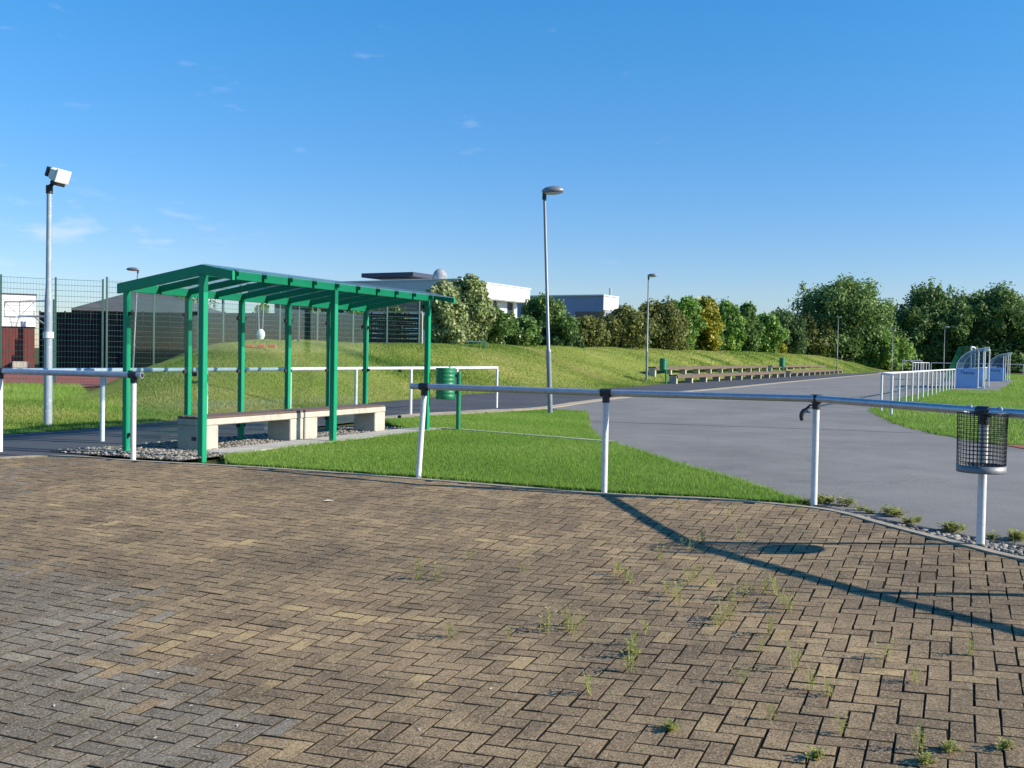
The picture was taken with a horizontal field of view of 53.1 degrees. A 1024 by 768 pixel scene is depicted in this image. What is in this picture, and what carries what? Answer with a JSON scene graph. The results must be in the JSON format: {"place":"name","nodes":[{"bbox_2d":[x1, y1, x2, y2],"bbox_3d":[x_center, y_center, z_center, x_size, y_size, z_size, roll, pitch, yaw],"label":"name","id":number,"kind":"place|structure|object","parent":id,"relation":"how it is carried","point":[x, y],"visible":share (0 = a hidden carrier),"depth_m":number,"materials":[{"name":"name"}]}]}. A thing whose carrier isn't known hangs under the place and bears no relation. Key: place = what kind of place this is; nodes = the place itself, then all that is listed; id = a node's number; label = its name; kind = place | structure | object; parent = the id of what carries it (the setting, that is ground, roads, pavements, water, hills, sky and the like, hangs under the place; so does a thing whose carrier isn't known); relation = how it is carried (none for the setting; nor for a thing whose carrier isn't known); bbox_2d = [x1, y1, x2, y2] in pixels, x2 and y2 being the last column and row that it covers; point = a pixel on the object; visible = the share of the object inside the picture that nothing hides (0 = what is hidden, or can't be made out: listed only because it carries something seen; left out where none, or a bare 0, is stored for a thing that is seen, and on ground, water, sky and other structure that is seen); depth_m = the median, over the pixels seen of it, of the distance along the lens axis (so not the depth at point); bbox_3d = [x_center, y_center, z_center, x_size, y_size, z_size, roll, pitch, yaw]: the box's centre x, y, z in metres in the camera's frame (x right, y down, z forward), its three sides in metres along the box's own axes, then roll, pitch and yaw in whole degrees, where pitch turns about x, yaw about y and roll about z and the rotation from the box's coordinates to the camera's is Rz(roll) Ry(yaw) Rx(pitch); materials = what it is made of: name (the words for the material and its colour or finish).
{"place":"outdoors","nodes":[
{"label":"outdoors","id":0,"kind":"place"},
{"bbox_2d":[3,374,117,386],"bbox_3d":[-24.598,-0.345,47.270,22.800,0.001,25.500,1,2,0],"label":"court surface","id":1,"kind":"object","parent":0,"point":[8,378],"visible":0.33,"depth_m":44.51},
{"bbox_2d":[4,299,54,378],"bbox_3d":[-21.193,-1.975,44.620,2.240,3.500,0.985,1,2,0],"label":"basketball hoop","id":2,"kind":"object","parent":1,"relation":"on","point":[19,315],"visible":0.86,"depth_m":44.92,"materials":[{"name":"white metal"}]},
{"bbox_2d":[126,267,139,367],"bbox_3d":[-20.553,-3.315,55.467,0.752,6.001,0.341,1,2,0],"label":"street lamp","id":3,"kind":"object","parent":1,"relation":"on","point":[137,270],"visible":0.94,"depth_m":55.41,"materials":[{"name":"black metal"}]},
{"bbox_2d":[39,311,372,367],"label":"screen wall","id":4,"kind":"structure","parent":1,"relation":"on","point":[163,330],"depth_m":57.25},
{"bbox_2d":[3,381,163,434],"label":"side lawn","id":5,"kind":"structure","parent":0,"point":[27,431],"depth_m":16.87,"materials":[{"name":"green plant"}]},
{"bbox_2d":[0,274,103,385],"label":"fence","id":6,"kind":"object","parent":5,"relation":"on","point":[55,323],"visible":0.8,"depth_m":36.95,"materials":[{"name":"metal"}]},
{"bbox_2d":[43,166,70,425],"bbox_3d":[-7.939,-1.454,17.789,0.420,4.605,0.313,2,2,19],"label":"floodlight mast","id":7,"kind":"object","parent":5,"relation":"on","point":[59,177],"visible":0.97,"depth_m":17.76,"materials":[{"name":"grey metal"}]},
{"bbox_2d":[51,426,401,460],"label":"gravel","id":8,"kind":"structure","parent":0,"point":[166,450],"depth_m":14.04,"materials":[{"name":"grey gravel"}]},
{"bbox_2d":[177,409,303,449],"bbox_3d":[-3.927,0.670,15.021,0.450,0.493,2.280,2,2,25],"label":"bench","id":9,"kind":"object","parent":8,"relation":"on","point":[284,424],"visible":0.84,"depth_m":14.74,"materials":[{"name":"concrete"}]},
{"bbox_2d":[285,404,384,438],"bbox_3d":[-2.936,0.628,17.146,0.450,0.493,2.350,2,2,25],"label":"bench","id":10,"kind":"object","parent":8,"relation":"on","point":[369,417],"visible":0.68,"depth_m":17.40,"materials":[{"name":"concrete"}]},
{"bbox_2d":[3,339,867,430],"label":"grass mound terrain","id":11,"kind":"structure","parent":0,"point":[115,386],"depth_m":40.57,"materials":[{"name":"green plant"}]},
{"bbox_2d":[3,339,435,430],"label":"mound grass","id":12,"kind":"structure","parent":11,"relation":"on","point":[157,408],"depth_m":26.28,"materials":[{"name":"green plant"}]},
{"bbox_2d":[221,300,299,341],"bbox_3d":[-9.134,-2.333,37.254,2.801,1.660,0.246,1,2,-3],"label":"swing","id":13,"kind":"object","parent":11,"relation":"on","point":[260,334],"visible":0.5,"depth_m":37.21,"materials":[{"name":"white plastic"}]},
{"bbox_2d":[369,311,422,343],"bbox_3d":[-5.807,-1.848,50.471,3.039,3.460,0.090,2,2,20],"label":"slat screen","id":14,"kind":"object","parent":11,"relation":"on","point":[374,337],"visible":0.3,"depth_m":50.38,"materials":[{"name":"metal"}]},
{"bbox_2d":[417,279,469,344],"bbox_3d":[-3.730,-3.792,55.990,2.522,4.000,3.192,0,2,-43],"label":"shrub","id":15,"kind":"object","parent":11,"relation":"on","point":[448,319],"visible":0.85,"depth_m":55.27,"materials":[{"name":"green plant"}]},
{"bbox_2d":[451,273,497,343],"bbox_3d":[-2.440,-4.148,58.800,3.374,4.391,3.056,1,2,0],"label":"shrub","id":16,"kind":"object","parent":11,"relation":"on","point":[474,293],"visible":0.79,"depth_m":58.20,"materials":[{"name":"green plant"}]},
{"bbox_2d":[484,304,520,343],"bbox_3d":[-0.952,-3.322,59.941,2.490,2.711,3.024,0,2,-32],"label":"shrub","id":17,"kind":"object","parent":11,"relation":"on","point":[502,324],"visible":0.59,"depth_m":59.24,"materials":[{"name":"green plant"}]},
{"bbox_2d":[501,314,543,346],"bbox_3d":[0.620,-3.150,62.743,2.579,2.294,3.591,1,2,-14],"label":"shrub","id":18,"kind":"object","parent":11,"relation":"on","point":[527,331],"visible":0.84,"depth_m":61.93,"materials":[{"name":"green plant"}]},
{"bbox_2d":[520,292,581,345],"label":"shrub","id":19,"kind":"object","parent":11,"relation":"on","point":[536,310],"visible":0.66,"depth_m":66.17,"materials":[{"name":"green plant"}]},
{"bbox_2d":[539,328,585,347],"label":"shrub","id":20,"kind":"object","parent":11,"relation":"on","point":[556,339],"visible":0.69,"depth_m":66.24,"materials":[{"name":"green plant"}]},
{"bbox_2d":[572,315,611,346],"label":"shrub","id":21,"kind":"object","parent":11,"relation":"on","point":[593,331],"visible":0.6,"depth_m":72.09,"materials":[{"name":"green plant"}]},
{"bbox_2d":[597,303,659,348],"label":"shrub","id":22,"kind":"object","parent":11,"relation":"on","point":[624,322],"visible":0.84,"depth_m":78.80,"materials":[{"name":"green plant"}]},
{"bbox_2d":[645,273,656,380],"bbox_3d":[7.589,-2.976,55.878,0.524,6.097,0.355,1,2,0],"label":"street lamp","id":23,"kind":"object","parent":11,"relation":"on","point":[649,275],"visible":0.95,"depth_m":55.90,"materials":[{"name":"grey metal"}]},
{"bbox_2d":[631,295,691,349],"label":"shrub","id":24,"kind":"object","parent":11,"relation":"on","point":[670,318],"visible":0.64,"depth_m":86.56,"materials":[{"name":"green plant"}]},
{"bbox_2d":[673,295,706,349],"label":"tree","id":25,"kind":"object","parent":11,"relation":"on","point":[688,306],"visible":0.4,"depth_m":95.04,"materials":[{"name":"green plant"}]},
{"bbox_2d":[589,317,806,353],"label":"hedge","id":26,"kind":"object","parent":11,"relation":"on","point":[786,343],"depth_m":142.63,"materials":[{"name":"green plant"}]},
{"bbox_2d":[648,365,767,376],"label":"spectator bench","id":27,"kind":"object","parent":11,"relation":"on","point":[682,370],"visible":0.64,"depth_m":72.13,"materials":[{"name":"brown wood"}]},
{"bbox_2d":[691,295,725,350],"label":"tree","id":28,"kind":"object","parent":11,"relation":"on","point":[710,312],"visible":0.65,"depth_m":101.90,"materials":[{"name":"yellow plant"}]},
{"bbox_2d":[698,324,725,350],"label":"shrub","id":29,"kind":"object","parent":11,"relation":"on","point":[722,338],"visible":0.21,"depth_m":102.88,"materials":[{"name":"green plant"}]},
{"bbox_2d":[717,296,746,350],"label":"tree","id":30,"kind":"object","parent":11,"relation":"on","point":[734,328],"visible":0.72,"depth_m":111.08,"materials":[{"name":"green plant"}]},
{"bbox_2d":[735,300,765,351],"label":"tree","id":31,"kind":"object","parent":11,"relation":"on","point":[752,326],"visible":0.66,"depth_m":118.78,"materials":[{"name":"green plant"}]},
{"bbox_2d":[630,347,889,378],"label":"mound grass","id":32,"kind":"structure","parent":11,"relation":"on","point":[861,369],"depth_m":101.45,"materials":[{"name":"green plant"}]},
{"bbox_2d":[755,312,789,352],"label":"tree","id":33,"kind":"object","parent":11,"relation":"on","point":[773,334],"visible":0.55,"depth_m":128.95,"materials":[{"name":"green plant"}]},
{"bbox_2d":[771,306,807,353],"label":"tree","id":34,"kind":"object","parent":11,"relation":"on","point":[794,324],"visible":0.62,"depth_m":144.08,"materials":[{"name":"green plant"}]},
{"bbox_2d":[767,365,826,370],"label":"spectator bench","id":35,"kind":"object","parent":11,"relation":"on","point":[777,367],"visible":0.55,"depth_m":102.94,"materials":[{"name":"brown wood"}]},
{"bbox_2d":[0,372,878,456],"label":"path","id":36,"kind":"structure","parent":0,"point":[33,443],"depth_m":20.89,"materials":[{"name":"grey asphalt"}]},
{"bbox_2d":[659,358,666,383],"bbox_3d":[8.193,-0.699,55.426,0.439,1.377,0.436,1,2,0],"label":"litter bin","id":37,"kind":"object","parent":36,"relation":"on","point":[663,363],"visible":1,"depth_m":55.24,"materials":[{"name":"green metal"}]},
{"bbox_2d":[669,371,785,383],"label":"spectator bench","id":38,"kind":"object","parent":36,"relation":"on","point":[673,379],"visible":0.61,"depth_m":65.02,"materials":[{"name":"brown wood"}]},
{"bbox_2d":[785,369,842,376],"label":"spectator bench","id":39,"kind":"object","parent":36,"relation":"on","point":[807,372],"visible":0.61,"depth_m":96.91,"materials":[{"name":"brown wood"}]},
{"bbox_2d":[385,408,601,439],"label":"back lawn","id":40,"kind":"structure","parent":0,"point":[499,425],"depth_m":20.21,"materials":[{"name":"green plant"}]},
{"bbox_2d":[542,186,563,412],"bbox_3d":[0.919,-1.876,24.255,0.534,5.601,0.341,1,2,0],"label":"street lamp","id":41,"kind":"object","parent":40,"relation":"on","point":[552,190],"visible":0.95,"depth_m":24.25,"materials":[{"name":"grey metal"}]},
{"bbox_2d":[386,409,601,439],"bbox_3d":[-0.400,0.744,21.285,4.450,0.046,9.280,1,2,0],"label":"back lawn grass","id":42,"kind":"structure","parent":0,"point":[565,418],"depth_m":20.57,"materials":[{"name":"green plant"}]},
{"bbox_2d":[0,456,1023,767],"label":"paving","id":43,"kind":"structure","parent":0,"point":[38,530],"depth_m":6.14,"materials":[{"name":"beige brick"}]},
{"bbox_2d":[539,606,554,630],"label":"weed","id":44,"kind":"object","parent":43,"relation":"on","point":[547,622],"visible":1,"depth_m":6.10,"materials":[{"name":"green plant"}]},
{"bbox_2d":[620,645,641,672],"bbox_3d":[0.619,1.429,5.317,0.067,0.155,0.145,2,2,42],"label":"weed","id":45,"kind":"object","parent":43,"relation":"on","point":[632,660],"visible":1,"depth_m":5.32,"materials":[{"name":"green plant"}]},
{"bbox_2d":[624,634,638,659],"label":"weed","id":46,"kind":"object","parent":43,"relation":"on","point":[628,653],"visible":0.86,"depth_m":5.54,"materials":[{"name":"green plant"}]},
{"bbox_2d":[661,718,680,732],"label":"weed","id":47,"kind":"object","parent":43,"relation":"on","point":[670,726],"visible":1,"depth_m":4.54,"materials":[{"name":"green plant"}]},
{"bbox_2d":[786,638,802,670],"bbox_3d":[1.448,1.387,5.252,0.071,0.164,0.154,0,2,-20],"label":"weed","id":48,"kind":"object","parent":43,"relation":"on","point":[798,656],"visible":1,"depth_m":5.25,"materials":[{"name":"green plant"}]},
{"bbox_2d":[805,746,826,762],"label":"weed","id":49,"kind":"object","parent":43,"relation":"on","point":[814,753],"visible":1,"depth_m":4.19,"materials":[{"name":"green plant"}]},
{"bbox_2d":[911,720,925,752],"bbox_3d":[1.672,1.448,4.212,0.075,0.142,0.062,1,2,-4],"label":"weed","id":50,"kind":"object","parent":43,"relation":"on","point":[919,734],"visible":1,"depth_m":4.22,"materials":[{"name":"green plant"}]},
{"bbox_2d":[912,750,939,765],"bbox_3d":[1.660,1.497,4.104,0.096,0.059,0.087,0,2,-31],"label":"weed","id":51,"kind":"object","parent":43,"relation":"on","point":[924,758],"visible":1,"depth_m":4.10,"materials":[{"name":"green plant"}]},
{"bbox_2d":[938,738,965,753],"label":"weed","id":52,"kind":"object","parent":43,"relation":"on","point":[948,746],"visible":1,"depth_m":4.20,"materials":[{"name":"green plant"}]},
{"bbox_2d":[995,736,1017,751],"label":"weed","id":53,"kind":"object","parent":43,"relation":"on","point":[1003,744],"visible":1,"depth_m":4.19,"materials":[{"name":"green plant"}]},
{"bbox_2d":[0,0,1023,360],"label":"sky","id":54,"kind":"structure","parent":0,"point":[740,150],"materials":[{"name":"blue"}]},
{"bbox_2d":[221,427,809,504],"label":"front lawn","id":55,"kind":"structure","parent":0,"point":[665,493],"depth_m":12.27,"materials":[{"name":"green plant"}]},
{"bbox_2d":[35,348,1023,570],"bbox_3d":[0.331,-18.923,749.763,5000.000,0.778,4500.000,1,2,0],"label":"ground","id":56,"kind":"structure","parent":0,"point":[214,460],"depth_m":13.67,"materials":[{"name":"soil"}]},
{"bbox_2d":[2,293,35,367],"bbox_3d":[-31.397,-3.029,61.070,5.500,4.640,5.100,0,2,-25],"label":"hut","id":57,"kind":"object","parent":56,"relation":"on","point":[22,347],"visible":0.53,"depth_m":59.62,"materials":[{"name":"brick"}]},
{"bbox_2d":[12,361,28,367],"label":"concrete block","id":58,"kind":"structure","parent":56,"relation":"on","point":[18,363],"depth_m":59.04,"materials":[{"name":"white concrete"}]},
{"bbox_2d":[0,368,143,459],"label":"barrier","id":59,"kind":"object","parent":56,"relation":"on","point":[133,376],"visible":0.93,"depth_m":12.92,"materials":[{"name":"white metal"}]},
{"bbox_2d":[72,292,221,312],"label":"house","id":60,"kind":"structure","parent":56,"relation":"on","point":[118,304],"depth_m":72.92,"materials":[{"name":"grey tile"}]},
{"bbox_2d":[5,366,497,440],"bbox_3d":[-4.276,0.281,19.146,0.206,1.189,17.788,2,2,25],"label":"barrier","id":61,"kind":"object","parent":56,"relation":"on","point":[102,401],"visible":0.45,"depth_m":18.43,"materials":[{"name":"white metal"}]},
{"bbox_2d":[254,303,268,312],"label":"tree","id":62,"kind":"object","parent":56,"relation":"on","point":[266,306],"visible":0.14,"depth_m":79.61,"materials":[{"name":"green plant"}]},
{"bbox_2d":[105,277,419,384],"bbox_3d":[-9.619,-1.956,42.375,14.150,4.050,0.081,0,2,-41],"label":"fence","id":63,"kind":"object","parent":56,"relation":"on","point":[251,334],"visible":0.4,"depth_m":40.42,"materials":[{"name":"metal"}]},
{"bbox_2d":[117,264,454,461],"bbox_3d":[-3.142,-0.326,15.895,1.990,2.543,5.888,2,2,25],"label":"shelter","id":64,"kind":"object","parent":56,"relation":"on","point":[332,302],"visible":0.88,"depth_m":15.41,"materials":[{"name":"green metal"}]},
{"bbox_2d":[207,427,440,457],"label":"concrete slab","id":65,"kind":"structure","parent":56,"relation":"on","point":[292,443],"depth_m":15.46,"materials":[{"name":"grey concrete"}]},
{"bbox_2d":[246,269,530,342],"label":"school building","id":66,"kind":"structure","parent":56,"relation":"on","point":[507,298],"depth_m":84.66,"materials":[{"name":"white concrete"}]},
{"bbox_2d":[274,297,512,312],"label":"window","id":67,"kind":"structure","parent":66,"relation":"in","point":[509,304],"depth_m":87.29,"materials":[{"name":"black glass"}]},
{"bbox_2d":[375,306,423,342],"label":"shrub","id":68,"kind":"object","parent":56,"relation":"on","point":[395,309],"visible":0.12,"depth_m":65.62,"materials":[{"name":"green plant"}]},
{"bbox_2d":[435,368,460,429],"bbox_3d":[-1.177,0.330,18.430,0.417,1.240,0.360,0,2,-35],"label":"litter bin","id":69,"kind":"object","parent":56,"relation":"on","point":[446,375],"visible":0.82,"depth_m":18.29,"materials":[{"name":"green metal"}]},
{"bbox_2d":[385,409,518,418],"bbox_3d":[-1.529,0.706,23.923,0.930,0.040,5.103,2,2,31],"label":"sandy path edging","id":70,"kind":"object","parent":56,"relation":"on","point":[450,412],"visible":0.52,"depth_m":24.25,"materials":[{"name":"white concrete"}]},
{"bbox_2d":[0,455,1023,565],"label":"kerb","id":71,"kind":"structure","parent":56,"relation":"on","point":[986,551],"depth_m":10.16,"materials":[{"name":"grey concrete"}]},
{"bbox_2d":[439,427,614,441],"bbox_3d":[0.160,0.905,17.587,3.862,0.100,0.125,2,2,40],"label":"lawn edging","id":72,"kind":"object","parent":56,"relation":"on","point":[523,434],"visible":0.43,"depth_m":17.48,"materials":[{"name":"concrete"}]},
{"bbox_2d":[517,288,618,328],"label":"school building","id":73,"kind":"structure","parent":56,"relation":"on","point":[577,306],"depth_m":106.05,"materials":[{"name":"grey concrete"}]},
{"bbox_2d":[575,312,602,317],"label":"window","id":74,"kind":"structure","parent":73,"relation":"in","point":[577,314],"depth_m":105.60,"materials":[{"name":"black glass"}]},
{"bbox_2d":[504,372,881,410],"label":"sandy path edging","id":75,"kind":"object","parent":56,"relation":"on","point":[563,404],"visible":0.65,"depth_m":34.27,"materials":[{"name":"beige sand"}]},
{"bbox_2d":[410,383,1023,544],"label":"barrier","id":76,"kind":"object","parent":56,"relation":"on","point":[816,400],"visible":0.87,"depth_m":9.87,"materials":[{"name":"grey metal"}]},
{"bbox_2d":[956,404,1008,474],"bbox_3d":[3.514,0.407,7.623,0.352,0.488,0.479,2,2,37],"label":"wire basket","id":77,"kind":"object","parent":76,"relation":"hanging from","point":[988,468],"visible":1,"depth_m":7.48,"materials":[{"name":"metal"}]},
{"bbox_2d":[798,312,836,356],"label":"tree","id":78,"kind":"object","parent":56,"relation":"on","point":[814,330],"visible":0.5,"depth_m":161.68,"materials":[{"name":"green plant"}]},
{"bbox_2d":[786,272,922,369],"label":"tree","id":79,"kind":"object","parent":56,"relation":"on","point":[864,310],"visible":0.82,"depth_m":163.64,"materials":[{"name":"green plant"}]},
{"bbox_2d":[854,331,915,370],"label":"shrub","id":80,"kind":"object","parent":56,"relation":"on","point":[884,361],"visible":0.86,"depth_m":162.52,"materials":[{"name":"green plant"}]},
{"bbox_2d":[895,306,932,370],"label":"tree","id":81,"kind":"object","parent":56,"relation":"on","point":[906,316],"visible":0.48,"depth_m":173.53,"materials":[{"name":"green plant"}]},
{"bbox_2d":[894,276,965,369],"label":"tree","id":82,"kind":"object","parent":56,"relation":"on","point":[923,298],"visible":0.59,"depth_m":175.31,"materials":[{"name":"green plant"}]},
{"bbox_2d":[880,367,987,414],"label":"barrier","id":83,"kind":"object","parent":56,"relation":"on","point":[890,374],"visible":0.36,"depth_m":37.99,"materials":[{"name":"white metal"}]},
{"bbox_2d":[923,296,998,370],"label":"tree","id":84,"kind":"object","parent":56,"relation":"on","point":[960,317],"visible":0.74,"depth_m":172.85,"materials":[{"name":"green plant"}]},
{"bbox_2d":[948,379,1013,392],"bbox_3d":[31.964,0.040,68.782,2.818,0.050,48.299,2,2,27],"label":"dugout pad","id":85,"kind":"object","parent":56,"relation":"on","point":[996,385],"visible":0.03,"depth_m":62.43,"materials":[{"name":"concrete"}]},
{"bbox_2d":[955,347,989,388],"bbox_3d":[26.396,-0.920,58.378,1.660,2.310,5.315,2,2,27],"label":"dugout","id":86,"kind":"object","parent":85,"relation":"on","point":[969,378],"visible":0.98,"depth_m":56.25,"materials":[{"name":"blue plastic"}]},
{"bbox_2d":[987,353,1010,381],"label":"dugout","id":87,"kind":"object","parent":85,"relation":"on","point":[997,373],"visible":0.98,"depth_m":80.74,"materials":[{"name":"blue plastic"}]},
{"bbox_2d":[958,289,1005,364],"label":"tree","id":88,"kind":"object","parent":56,"relation":"on","point":[971,299],"visible":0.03,"depth_m":180.41,"materials":[{"name":"green plant"}]},
{"bbox_2d":[967,280,1023,371],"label":"tree","id":89,"kind":"object","parent":56,"relation":"on","point":[1001,302],"visible":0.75,"depth_m":172.93,"materials":[{"name":"green plant"}]},
{"bbox_2d":[547,371,1023,544],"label":"asphalt","id":90,"kind":"structure","parent":0,"point":[913,472],"depth_m":16.09,"materials":[{"name":"grey asphalt"}]},
{"bbox_2d":[595,421,930,433],"bbox_3d":[5.062,0.890,20.979,7.148,0.010,0.030,1,2,17],"label":"asphalt joint","id":91,"kind":"object","parent":90,"relation":"on","point":[761,427],"visible":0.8,"depth_m":20.94,"materials":[{"name":"grey asphalt"}]},
{"bbox_2d":[835,496,856,506],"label":"weed","id":92,"kind":"object","parent":90,"relation":"on","point":[841,501],"visible":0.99,"depth_m":9.78,"materials":[{"name":"green plant"}]},
{"bbox_2d":[880,507,908,516],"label":"weed","id":93,"kind":"object","parent":90,"relation":"on","point":[897,512],"visible":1,"depth_m":9.15,"materials":[{"name":"green plant"}]},
{"bbox_2d":[814,505,1023,547],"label":"asphalt edge","id":94,"kind":"object","parent":90,"relation":"on","point":[943,531],"visible":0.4,"depth_m":8.58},
{"bbox_2d":[936,521,968,531],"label":"weed","id":95,"kind":"object","parent":90,"relation":"on","point":[947,526],"visible":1,"depth_m":8.38,"materials":[{"name":"green plant"}]},
{"bbox_2d":[944,346,975,379],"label":"football goal","id":96,"kind":"object","parent":90,"relation":"on","point":[956,357],"visible":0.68,"depth_m":81.83,"materials":[{"name":"green metal"}]},
{"bbox_2d":[992,527,1023,541],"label":"weed","id":97,"kind":"object","parent":90,"relation":"on","point":[1013,535],"visible":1,"depth_m":8.01,"materials":[{"name":"green plant"}]},
{"bbox_2d":[874,381,1023,447],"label":"playing field","id":98,"kind":"structure","parent":0,"point":[943,424],"depth_m":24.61,"materials":[{"name":"green plant"}]},
{"bbox_2d":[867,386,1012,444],"bbox_3d":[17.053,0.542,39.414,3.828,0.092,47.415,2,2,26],"label":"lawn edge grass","id":99,"kind":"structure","parent":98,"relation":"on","point":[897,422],"depth_m":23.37,"materials":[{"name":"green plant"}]},
{"bbox_2d":[944,374,1023,390],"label":"field grass","id":100,"kind":"structure","parent":98,"relation":"on","point":[1018,379],"depth_m":72.59,"materials":[{"name":"green plant"}]},
{"label":"weedy gravel strip","id":101,"kind":"structure","parent":0,"visible":0},
{"bbox_2d":[841,510,1023,556],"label":"gravel","id":102,"kind":"structure","parent":101,"relation":"on","point":[1009,549],"depth_m":7.95,"materials":[{"name":"grey gravel"}]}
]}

